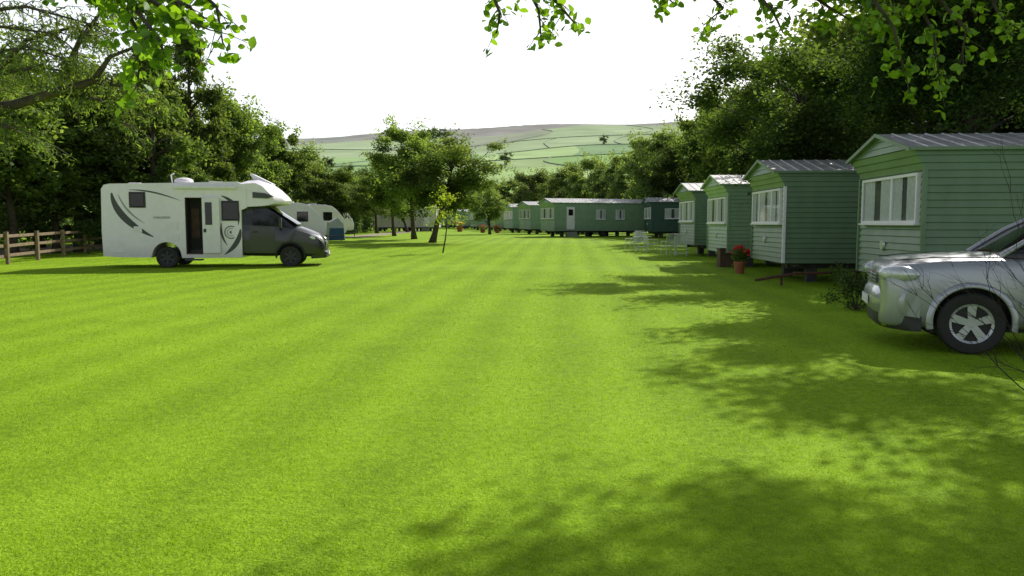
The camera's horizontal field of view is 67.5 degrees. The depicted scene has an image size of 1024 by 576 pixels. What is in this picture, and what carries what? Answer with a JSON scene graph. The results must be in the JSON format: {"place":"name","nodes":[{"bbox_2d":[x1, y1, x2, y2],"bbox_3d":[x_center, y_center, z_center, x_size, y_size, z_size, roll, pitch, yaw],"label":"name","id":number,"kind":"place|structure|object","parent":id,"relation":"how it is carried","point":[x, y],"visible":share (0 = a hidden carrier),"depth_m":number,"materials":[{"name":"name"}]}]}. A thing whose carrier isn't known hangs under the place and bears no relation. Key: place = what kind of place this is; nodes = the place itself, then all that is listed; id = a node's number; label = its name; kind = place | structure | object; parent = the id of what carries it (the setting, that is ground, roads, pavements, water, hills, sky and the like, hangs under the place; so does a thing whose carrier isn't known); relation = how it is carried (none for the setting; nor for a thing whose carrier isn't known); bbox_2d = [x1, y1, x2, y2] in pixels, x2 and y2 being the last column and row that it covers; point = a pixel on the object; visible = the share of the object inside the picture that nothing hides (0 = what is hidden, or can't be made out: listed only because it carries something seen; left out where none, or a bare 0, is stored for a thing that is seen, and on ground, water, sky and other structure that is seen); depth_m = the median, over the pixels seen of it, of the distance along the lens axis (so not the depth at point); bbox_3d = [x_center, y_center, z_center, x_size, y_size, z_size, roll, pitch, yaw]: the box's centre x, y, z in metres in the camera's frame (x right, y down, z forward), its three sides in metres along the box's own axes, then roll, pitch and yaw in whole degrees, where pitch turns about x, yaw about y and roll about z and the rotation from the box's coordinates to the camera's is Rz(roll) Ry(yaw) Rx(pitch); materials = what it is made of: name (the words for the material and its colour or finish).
{"place":"outdoors","nodes":[
{"label":"outdoors","id":0,"kind":"place"},
{"bbox_2d":[0,243,102,256],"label":"path","id":1,"kind":"structure","parent":0,"point":[24,249],"depth_m":39.54,"materials":[{"name":"gravel"}]},
{"bbox_2d":[345,230,419,236],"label":"path","id":2,"kind":"structure","parent":0,"point":[370,235],"depth_m":72.62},
{"bbox_2d":[0,0,867,138],"label":"sky","id":3,"kind":"structure","parent":0,"point":[325,68],"materials":[{"name":"white"}]},
{"bbox_2d":[18,121,952,223],"bbox_3d":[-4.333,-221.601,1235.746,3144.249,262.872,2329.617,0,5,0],"label":"hill","id":4,"kind":"structure","parent":0,"point":[483,136],"depth_m":1227.88,"materials":[{"name":"plant"}]},
{"bbox_2d":[320,155,335,171],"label":"hillside tree","id":5,"kind":"object","parent":4,"relation":"on","point":[330,161],"visible":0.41,"depth_m":651.33,"materials":[{"name":"green plant"}]},
{"bbox_2d":[352,165,369,177],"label":"hillside tree","id":6,"kind":"object","parent":4,"relation":"on","point":[366,169],"visible":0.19,"depth_m":512.64,"materials":[{"name":"green plant"}]},
{"bbox_2d":[429,126,443,141],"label":"hillside tree","id":7,"kind":"object","parent":4,"relation":"on","point":[434,133],"visible":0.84,"depth_m":1360.66,"materials":[{"name":"green plant"}]},
{"bbox_2d":[286,135,615,150],"bbox_3d":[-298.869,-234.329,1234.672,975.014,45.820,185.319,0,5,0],"label":"dry stone wall","id":8,"kind":"structure","parent":4,"relation":"on","point":[470,146],"depth_m":1227.60,"materials":[{"name":"stone"}]},
{"bbox_2d":[337,153,624,166],"bbox_3d":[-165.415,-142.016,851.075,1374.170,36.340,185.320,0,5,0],"label":"dry stone wall","id":9,"kind":"structure","parent":4,"relation":"on","point":[517,159],"depth_m":912.94,"materials":[{"name":"stone"}]},
{"bbox_2d":[498,150,513,164],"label":"hillside tree","id":10,"kind":"object","parent":4,"relation":"on","point":[504,157],"visible":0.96,"depth_m":789.75,"materials":[{"name":"green plant"}]},
{"bbox_2d":[497,144,626,153],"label":"dry stone wall","id":11,"kind":"structure","parent":4,"relation":"on","point":[564,146],"depth_m":1099.74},
{"bbox_2d":[0,227,1023,575],"bbox_3d":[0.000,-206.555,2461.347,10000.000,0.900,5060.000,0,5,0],"label":"ground","id":12,"kind":"structure","parent":0,"point":[500,241],"depth_m":5.82,"materials":[{"name":"plant"}]},
{"bbox_2d":[0,24,65,181],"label":"broadleaf tree","id":13,"kind":"object","parent":12,"relation":"on","point":[33,119],"visible":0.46,"depth_m":29.68,"materials":[{"name":"green plant"}]},
{"bbox_2d":[0,76,99,252],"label":"broadleaf tree","id":14,"kind":"object","parent":12,"relation":"on","point":[30,165],"visible":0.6,"depth_m":33.64,"materials":[{"name":"green plant"}]},
{"bbox_2d":[0,229,102,263],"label":"wooden fence","id":15,"kind":"object","parent":12,"relation":"on","point":[7,245],"visible":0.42,"depth_m":30.16,"materials":[{"name":"brown wood"}]},
{"bbox_2d":[0,146,119,252],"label":"broadleaf tree","id":16,"kind":"object","parent":12,"relation":"on","point":[69,178],"visible":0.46,"depth_m":35.11,"materials":[{"name":"green plant"}]},
{"bbox_2d":[0,72,133,247],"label":"broadleaf tree","id":17,"kind":"object","parent":12,"relation":"on","point":[41,245],"depth_m":41.26,"materials":[{"name":"green plant"}]},
{"bbox_2d":[0,45,185,251],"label":"broadleaf tree","id":18,"kind":"object","parent":12,"relation":"on","point":[94,139],"visible":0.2,"depth_m":35.51,"materials":[{"name":"green plant"}]},
{"bbox_2d":[0,0,186,176],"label":"larch tree","id":19,"kind":"object","parent":12,"relation":"on","point":[63,87],"visible":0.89,"depth_m":14.55,"materials":[{"name":"green plant"}]},
{"bbox_2d":[45,141,149,248],"bbox_3d":[-20.164,-4.662,38.376,5.851,5.688,6.734,0,5,6],"label":"broadleaf tree","id":20,"kind":"object","parent":12,"relation":"on","point":[107,169],"visible":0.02,"depth_m":37.87,"materials":[{"name":"green plant"}]},
{"bbox_2d":[48,44,211,174],"bbox_3d":[-20.268,-7.484,40.581,8.089,11.011,8.251,-5,7,-43],"label":"broadleaf tree","id":21,"kind":"object","parent":12,"relation":"on","point":[104,120],"visible":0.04,"depth_m":39.52,"materials":[{"name":"green plant"}]},
{"bbox_2d":[72,32,218,253],"bbox_3d":[-17.638,-7.061,37.395,6.780,11.028,7.282,1,5,11],"label":"conifer tree","id":22,"kind":"object","parent":12,"relation":"on","point":[176,152],"visible":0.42,"depth_m":36.64,"materials":[{"name":"green plant"}]},
{"bbox_2d":[42,0,256,116],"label":"overhanging tree","id":23,"kind":"object","parent":12,"relation":"on","point":[176,16],"visible":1,"depth_m":4.38,"materials":[{"name":"green plant"}]},
{"bbox_2d":[0,198,374,244],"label":"undergrowth","id":24,"kind":"object","parent":12,"relation":"on","point":[361,225],"visible":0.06,"depth_m":53.67,"materials":[{"name":"green plant"}]},
{"bbox_2d":[133,26,245,182],"bbox_3d":[-18.209,-8.680,43.584,7.378,13.190,7.924,0,5,2],"label":"conifer tree","id":25,"kind":"object","parent":12,"relation":"on","point":[215,127],"visible":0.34,"depth_m":42.89,"materials":[{"name":"green plant"}]},
{"bbox_2d":[101,173,330,267],"bbox_3d":[-10.136,-2.378,26.873,7.245,3.222,2.630,-1,5,-9],"label":"motorhome","id":26,"kind":"object","parent":12,"relation":"on","point":[190,219],"visible":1,"depth_m":25.73,"materials":[{"name":"white paint"}]},
{"bbox_2d":[129,192,145,207],"bbox_3d":[-12.384,-2.914,25.328,0.510,0.520,0.040,-1,5,-9],"label":"window","id":27,"kind":"structure","parent":26,"relation":"in","point":[136,199],"depth_m":25.31,"materials":[{"name":"black glass"}]},
{"bbox_2d":[201,197,220,252],"bbox_3d":[-10.078,-2.096,25.679,0.560,1.860,0.075,-1,5,-9],"label":"door","id":28,"kind":"structure","parent":26,"relation":"in","point":[210,206],"depth_m":25.67,"materials":[{"name":"white plastic"}]},
{"bbox_2d":[221,201,238,220],"bbox_3d":[-9.483,-2.599,25.814,0.570,0.670,0.040,-1,5,-9],"label":"window","id":29,"kind":"structure","parent":26,"relation":"in","point":[229,209],"depth_m":25.80,"materials":[{"name":"black glass"}]},
{"bbox_2d":[250,226,274,250],"bbox_3d":[-8.505,-1.681,26.174,0.830,0.850,0.063,-1,5,-9],"label":"door","id":30,"kind":"structure","parent":26,"relation":"in","point":[261,238],"depth_m":26.18,"materials":[{"name":"grey paint"}]},
{"bbox_2d":[252,207,286,226],"bbox_3d":[-8.281,-2.423,26.231,1.150,0.660,0.125,-1,5,-9],"label":"window","id":31,"kind":"structure","parent":26,"relation":"in","point":[260,216],"depth_m":26.19,"materials":[{"name":"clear glass"}]},
{"bbox_2d":[193,71,290,181],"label":"broadleaf tree","id":32,"kind":"object","parent":12,"relation":"on","point":[245,159],"visible":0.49,"depth_m":48.69,"materials":[{"name":"green plant"}]},
{"bbox_2d":[221,101,293,190],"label":"broadleaf tree","id":33,"kind":"object","parent":12,"relation":"on","point":[271,173],"visible":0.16,"depth_m":56.15,"materials":[{"name":"green plant"}]},
{"bbox_2d":[252,114,314,198],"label":"broadleaf tree","id":34,"kind":"object","parent":12,"relation":"on","point":[285,156],"visible":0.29,"depth_m":61.09,"materials":[{"name":"green plant"}]},
{"bbox_2d":[280,135,330,203],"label":"broadleaf tree","id":35,"kind":"object","parent":12,"relation":"on","point":[313,155],"visible":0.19,"depth_m":71.55,"materials":[{"name":"green plant"}]},
{"bbox_2d":[277,202,344,240],"bbox_3d":[-14.476,-4.328,50.284,6.814,2.660,2.300,-1,5,-14],"label":"touring caravan","id":36,"kind":"object","parent":12,"relation":"on","point":[308,216],"visible":0.13,"depth_m":49.41,"materials":[{"name":"white paint"}]},
{"bbox_2d":[297,212,307,221],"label":"window","id":37,"kind":"structure","parent":36,"relation":"in","point":[301,216],"depth_m":49.32,"materials":[{"name":"black glass"}]},
{"bbox_2d":[308,203,356,236],"bbox_3d":[-15.163,-5.128,58.680,6.814,2.660,2.300,-3,6,-30],"label":"touring caravan","id":38,"kind":"object","parent":12,"relation":"on","point":[327,213],"visible":0.09,"depth_m":58.07,"materials":[{"name":"white paint"}]},
{"bbox_2d":[323,212,331,220],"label":"window","id":39,"kind":"structure","parent":38,"relation":"in","point":[327,216],"depth_m":58.02,"materials":[{"name":"black glass"}]},
{"bbox_2d":[291,158,377,220],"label":"tree","id":40,"kind":"object","parent":12,"relation":"on","point":[319,186],"visible":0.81,"depth_m":60.57,"materials":[{"name":"green plant"}]},
{"bbox_2d":[326,218,344,239],"bbox_3d":[-12.753,-4.264,55.323,1.192,1.583,1.630,-2,5,-20],"label":"awning","id":41,"kind":"object","parent":12,"relation":"on","point":[335,226],"visible":0.88,"depth_m":54.59,"materials":[{"name":"fabric"}]},
{"bbox_2d":[342,213,358,232],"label":"touring caravan","id":42,"kind":"object","parent":12,"relation":"on","point":[350,224],"visible":0.01,"depth_m":73.59,"materials":[{"name":"white paint"}]},
{"bbox_2d":[327,175,378,208],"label":"broadleaf tree","id":43,"kind":"object","parent":12,"relation":"on","point":[346,186],"visible":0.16,"depth_m":89.67,"materials":[{"name":"green plant"}]},
{"bbox_2d":[348,173,390,232],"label":"apple tree","id":44,"kind":"object","parent":12,"relation":"on","point":[363,212],"visible":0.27,"depth_m":78.90,"materials":[{"name":"green plant"}]},
{"bbox_2d":[353,152,409,235],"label":"apple tree","id":45,"kind":"object","parent":12,"relation":"on","point":[377,199],"visible":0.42,"depth_m":64.33,"materials":[{"name":"green plant"}]},
{"bbox_2d":[379,201,428,231],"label":"apple tree","id":46,"kind":"object","parent":12,"relation":"on","point":[405,213],"visible":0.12,"depth_m":87.57,"materials":[{"name":"green plant"}]},
{"bbox_2d":[372,207,440,230],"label":"static caravan","id":47,"kind":"object","parent":12,"relation":"on","point":[399,225],"visible":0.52,"depth_m":95.27,"materials":[{"name":"green metal"}]},
{"bbox_2d":[359,113,454,238],"bbox_3d":[-7.351,-8.045,55.774,7.859,9.297,7.877,-2,5,-23],"label":"apple tree","id":48,"kind":"object","parent":12,"relation":"on","point":[417,142],"visible":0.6,"depth_m":54.89,"materials":[{"name":"green plant"}]},
{"bbox_2d":[425,184,467,252],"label":"sapling","id":49,"kind":"object","parent":12,"relation":"on","point":[441,196],"visible":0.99,"depth_m":35.80,"materials":[{"name":"green plant"}]},
{"bbox_2d":[382,123,515,242],"bbox_3d":[-4.079,-6.743,49.935,7.376,7.874,8.002,-5,7,-44],"label":"apple tree","id":50,"kind":"object","parent":12,"relation":"on","point":[424,181],"visible":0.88,"depth_m":48.67,"materials":[{"name":"green plant"}]},
{"bbox_2d":[441,211,472,227],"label":"static caravan","id":51,"kind":"object","parent":12,"relation":"on","point":[449,218],"visible":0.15,"depth_m":137.90,"materials":[{"name":"paint"}]},
{"bbox_2d":[455,209,486,228],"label":"static caravan","id":52,"kind":"object","parent":12,"relation":"on","point":[467,216],"visible":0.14,"depth_m":121.85,"materials":[{"name":"paint"}]},
{"bbox_2d":[463,186,513,233],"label":"apple tree","id":53,"kind":"object","parent":12,"relation":"on","point":[496,209],"visible":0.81,"depth_m":72.25,"materials":[{"name":"green plant"}]},
{"bbox_2d":[469,210,509,229],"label":"static caravan","id":54,"kind":"object","parent":12,"relation":"on","point":[475,225],"visible":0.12,"depth_m":108.66,"materials":[{"name":"paint"}]},
{"bbox_2d":[487,210,520,230],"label":"static caravan","id":55,"kind":"object","parent":12,"relation":"on","point":[499,223],"visible":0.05,"depth_m":94.97,"materials":[{"name":"paint"}]},
{"bbox_2d":[492,174,536,203],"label":"broadleaf tree","id":56,"kind":"object","parent":12,"relation":"on","point":[511,183],"visible":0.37,"depth_m":122.84,"materials":[{"name":"green plant"}]},
{"bbox_2d":[503,204,541,232],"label":"static caravan","id":57,"kind":"object","parent":12,"relation":"on","point":[511,220],"visible":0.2,"depth_m":84.27,"materials":[{"name":"paint"}]},
{"bbox_2d":[504,211,512,218],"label":"window","id":58,"kind":"structure","parent":57,"relation":"in","point":[507,215],"depth_m":84.88,"materials":[{"name":"white plastic"}]},
{"bbox_2d":[510,165,559,203],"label":"broadleaf tree","id":59,"kind":"object","parent":12,"relation":"on","point":[528,191],"visible":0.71,"depth_m":110.82,"materials":[{"name":"green plant"}]},
{"bbox_2d":[516,201,596,233],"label":"static caravan","id":60,"kind":"object","parent":12,"relation":"on","point":[529,216],"visible":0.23,"depth_m":74.33,"materials":[{"name":"green plastic"}]},
{"bbox_2d":[519,210,530,218],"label":"window","id":61,"kind":"structure","parent":60,"relation":"in","point":[523,214],"depth_m":75.08,"materials":[{"name":"white plastic"}]},
{"bbox_2d":[535,155,587,200],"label":"broadleaf tree","id":62,"kind":"object","parent":12,"relation":"on","point":[560,180],"visible":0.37,"depth_m":98.19,"materials":[{"name":"green plant"}]},
{"bbox_2d":[549,162,591,198],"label":"broadleaf tree","id":63,"kind":"object","parent":12,"relation":"on","point":[568,177],"visible":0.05,"depth_m":117.75,"materials":[{"name":"green plant"}]},
{"bbox_2d":[559,148,609,198],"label":"broadleaf tree","id":64,"kind":"object","parent":12,"relation":"on","point":[575,190],"visible":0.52,"depth_m":90.12,"materials":[{"name":"green plant"}]},
{"bbox_2d":[537,198,646,236],"bbox_3d":[7.118,-5.947,64.818,9.270,3.228,3.790,-2,5,-20],"label":"static caravan","id":65,"kind":"object","parent":12,"relation":"on","point":[569,217],"visible":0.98,"depth_m":63.64,"materials":[{"name":"green plastic"}]},
{"bbox_2d":[541,208,553,218],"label":"window","id":66,"kind":"structure","parent":65,"relation":"in","point":[546,213],"depth_m":63.52,"materials":[{"name":"white plastic"}]},
{"bbox_2d":[566,207,574,228],"bbox_3d":[4.795,-5.706,62.659,0.720,1.830,0.058,-2,5,-20],"label":"door","id":67,"kind":"structure","parent":65,"relation":"in","point":[570,210],"depth_m":62.64,"materials":[{"name":"white plastic"}]},
{"bbox_2d":[596,210,605,219],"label":"window","id":68,"kind":"structure","parent":65,"relation":"in","point":[600,214],"depth_m":63.56,"materials":[{"name":"white plastic"}]},
{"bbox_2d":[615,210,624,219],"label":"window","id":69,"kind":"structure","parent":65,"relation":"in","point":[620,214],"depth_m":64.17,"materials":[{"name":"white plastic"}]},
{"bbox_2d":[586,163,632,198],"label":"broadleaf tree","id":70,"kind":"object","parent":12,"relation":"on","point":[596,187],"visible":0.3,"depth_m":84.68,"materials":[{"name":"green plant"}]},
{"bbox_2d":[599,145,641,232],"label":"broadleaf tree","id":71,"kind":"object","parent":12,"relation":"on","point":[618,187],"visible":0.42,"depth_m":78.64,"materials":[{"name":"green plant"}]},
{"bbox_2d":[625,231,640,249],"bbox_3d":[5.985,-2.311,37.954,0.627,0.967,0.527,-2,5,-20],"label":"garden chair","id":72,"kind":"object","parent":12,"relation":"on","point":[637,238],"visible":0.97,"depth_m":38.04,"materials":[{"name":"plastic"}]},
{"bbox_2d":[614,119,688,234],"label":"broadleaf tree","id":73,"kind":"object","parent":12,"relation":"on","point":[638,146],"visible":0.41,"depth_m":68.49,"materials":[{"name":"green plant"}]},
{"bbox_2d":[641,197,679,237],"bbox_3d":[14.285,-5.618,61.224,7.470,3.228,3.220,0,5,0],"label":"static caravan","id":74,"kind":"object","parent":12,"relation":"on","point":[661,216],"visible":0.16,"depth_m":59.78,"materials":[{"name":"green metal"}]},
{"bbox_2d":[644,207,650,218],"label":"window","id":75,"kind":"structure","parent":74,"relation":"in","point":[647,211],"depth_m":61.00,"materials":[{"name":"white plastic"}]},
{"bbox_2d":[665,208,678,218],"bbox_3d":[12.500,-5.776,59.661,1.260,0.835,0.130,0,5,0],"label":"window","id":76,"kind":"structure","parent":74,"relation":"in","point":[670,213],"depth_m":59.66,"materials":[{"name":"white plastic"}]},
{"bbox_2d":[637,131,699,235],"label":"broadleaf tree","id":77,"kind":"object","parent":12,"relation":"on","point":[666,163],"visible":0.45,"depth_m":62.84,"materials":[{"name":"green plant"}]},
{"bbox_2d":[661,233,677,255],"bbox_3d":[6.958,-1.930,33.919,0.527,0.967,0.627,-1,5,-15],"label":"garden chair","id":78,"kind":"object","parent":12,"relation":"on","point":[669,241],"visible":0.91,"depth_m":33.69,"materials":[{"name":"plastic"}]},
{"bbox_2d":[674,234,686,255],"bbox_3d":[7.360,-1.883,33.421,0.527,0.967,0.627,1,5,15],"label":"garden chair","id":79,"kind":"object","parent":12,"relation":"on","point":[684,241],"visible":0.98,"depth_m":33.20,"materials":[{"name":"plastic"}]},
{"bbox_2d":[673,183,714,255],"bbox_3d":[11.935,-3.037,33.965,8.970,3.228,3.180,0,5,0],"label":"static caravan","id":80,"kind":"object","parent":12,"relation":"on","point":[693,199],"visible":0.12,"depth_m":32.98,"materials":[{"name":"green metal"}]},
{"bbox_2d":[679,201,694,221],"bbox_3d":[7.715,-3.365,33.937,0.130,0.915,2.740,0,5,0],"label":"window","id":81,"kind":"structure","parent":80,"relation":"in","point":[686,209],"depth_m":33.77,"materials":[{"name":"white plastic"}]},
{"bbox_2d":[670,80,735,199],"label":"broadleaf tree","id":82,"kind":"object","parent":12,"relation":"on","point":[687,125],"visible":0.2,"depth_m":50.72,"materials":[{"name":"green plant"}]},
{"bbox_2d":[716,248,731,266],"bbox_3d":[7.255,-1.036,26.206,0.460,0.660,0.460,0,5,0],"label":"wooden planter","id":83,"kind":"object","parent":12,"relation":"on","point":[724,258],"visible":0.91,"depth_m":26.02,"materials":[{"name":"wood"}]},
{"bbox_2d":[700,174,752,266],"bbox_3d":[11.465,-2.384,27.050,8.970,3.228,3.180,0,5,2],"label":"static caravan","id":84,"kind":"object","parent":12,"relation":"on","point":[729,209],"visible":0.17,"depth_m":25.77,"materials":[{"name":"green metal"}]},
{"bbox_2d":[706,197,726,223],"bbox_3d":[7.249,-2.724,27.170,0.130,0.915,2.740,0,5,2],"label":"window","id":85,"kind":"structure","parent":84,"relation":"in","point":[717,207],"depth_m":26.93,"materials":[{"name":"white plastic"}]},
{"bbox_2d":[688,49,775,174],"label":"broadleaf tree","id":86,"kind":"object","parent":12,"relation":"on","point":[710,160],"visible":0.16,"depth_m":45.14,"materials":[{"name":"green plant"}]},
{"bbox_2d":[730,244,750,273],"bbox_3d":[6.864,-0.883,23.020,0.626,0.890,0.660,0,5,0],"label":"flower pot","id":87,"kind":"object","parent":12,"relation":"on","point":[738,255],"visible":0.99,"depth_m":22.92,"materials":[{"name":"ceramic"}]},
{"bbox_2d":[482,0,1023,119],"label":"overhanging tree","id":88,"kind":"object","parent":12,"relation":"on","point":[931,33],"visible":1,"depth_m":5.07,"materials":[{"name":"green plant"}]},
{"bbox_2d":[704,81,809,161],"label":"broadleaf tree","id":89,"kind":"object","parent":12,"relation":"on","point":[732,148],"depth_m":43.97,"materials":[{"name":"green plant"}]},
{"bbox_2d":[748,5,824,156],"bbox_3d":[15.632,-7.643,37.456,8.244,11.944,9.544,1,5,17],"label":"broadleaf tree","id":90,"kind":"object","parent":12,"relation":"on","point":[796,29],"depth_m":36.25,"materials":[{"name":"green plant"}]},
{"bbox_2d":[649,9,948,271],"bbox_3d":[8.668,-4.517,23.473,9.384,8.300,8.563,-4,6,-40],"label":"tree","id":91,"kind":"object","parent":12,"relation":"on","point":[785,136],"visible":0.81,"depth_m":22.27,"materials":[{"name":"green plant"}]},
{"bbox_2d":[742,159,859,281],"bbox_3d":[11.318,-1.822,20.488,9.470,3.228,3.180,0,5,3],"label":"static caravan","id":92,"kind":"object","parent":12,"relation":"on","point":[804,214],"visible":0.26,"depth_m":19.22,"materials":[{"name":"green plastic"}]},
{"bbox_2d":[750,188,782,224],"bbox_3d":[6.854,-2.169,20.693,0.130,0.915,2.740,0,5,3],"label":"window","id":93,"kind":"structure","parent":92,"relation":"in","point":[767,208],"depth_m":20.49,"materials":[{"name":"white plastic"}]},
{"bbox_2d":[755,271,859,285],"bbox_3d":[7.117,-0.255,18.645,2.412,0.374,0.667,0,5,0],"label":"towing frame","id":94,"kind":"object","parent":12,"relation":"on","point":[781,276],"visible":0.82,"depth_m":18.39,"materials":[{"name":"red metal"}]},
{"bbox_2d":[820,269,867,310],"bbox_3d":[5.952,0.051,13.313,1.104,0.738,0.800,4,6,37],"label":"shrub","id":95,"kind":"object","parent":12,"relation":"on","point":[848,279],"visible":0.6,"depth_m":13.27,"materials":[{"name":"green plant"}]},
{"bbox_2d":[823,260,867,287],"bbox_3d":[8.165,-0.370,18.022,1.456,0.787,1.426,1,5,10],"label":"shrub","id":96,"kind":"object","parent":12,"relation":"on","point":[837,271],"visible":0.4,"depth_m":18.10,"materials":[{"name":"green plant"}]},
{"bbox_2d":[786,1,1002,159],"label":"broadleaf tree","id":97,"kind":"object","parent":12,"relation":"on","point":[826,40],"visible":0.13,"depth_m":29.45,"materials":[{"name":"green plant"}]},
{"bbox_2d":[802,0,1023,149],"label":"broadleaf tree","id":98,"kind":"object","parent":12,"relation":"on","point":[985,82],"visible":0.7,"depth_m":16.42,"materials":[{"name":"green plant"}]},
{"bbox_2d":[833,6,1023,132],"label":"broadleaf tree","id":99,"kind":"object","parent":12,"relation":"on","point":[1010,129],"visible":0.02,"depth_m":28.43,"materials":[{"name":"green plant"}]},
{"bbox_2d":[846,132,1023,271],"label":"static caravan","id":100,"kind":"object","parent":12,"relation":"on","point":[926,193],"visible":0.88,"depth_m":13.23,"materials":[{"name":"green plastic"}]},
{"bbox_2d":[858,172,922,224],"bbox_3d":[7.179,-1.658,14.634,0.130,0.915,2.660,0,5,5],"label":"window","id":101,"kind":"structure","parent":100,"relation":"in","point":[892,200],"depth_m":14.39,"materials":[{"name":"white plastic"}]},
{"bbox_2d":[862,218,1023,353],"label":"parked car","id":102,"kind":"object","parent":12,"relation":"on","point":[885,301],"visible":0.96,"depth_m":8.84,"materials":[{"name":"silver metal"}]},
{"bbox_2d":[868,131,1023,389],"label":"bare shrub","id":103,"kind":"object","parent":12,"relation":"on","point":[991,309],"visible":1,"depth_m":6.40,"materials":[{"name":"brown plant"}]},
{"bbox_2d":[954,1,1023,132],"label":"broadleaf tree","id":104,"kind":"object","parent":12,"relation":"on","point":[980,128],"visible":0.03,"depth_m":28.05,"materials":[{"name":"green plant"}]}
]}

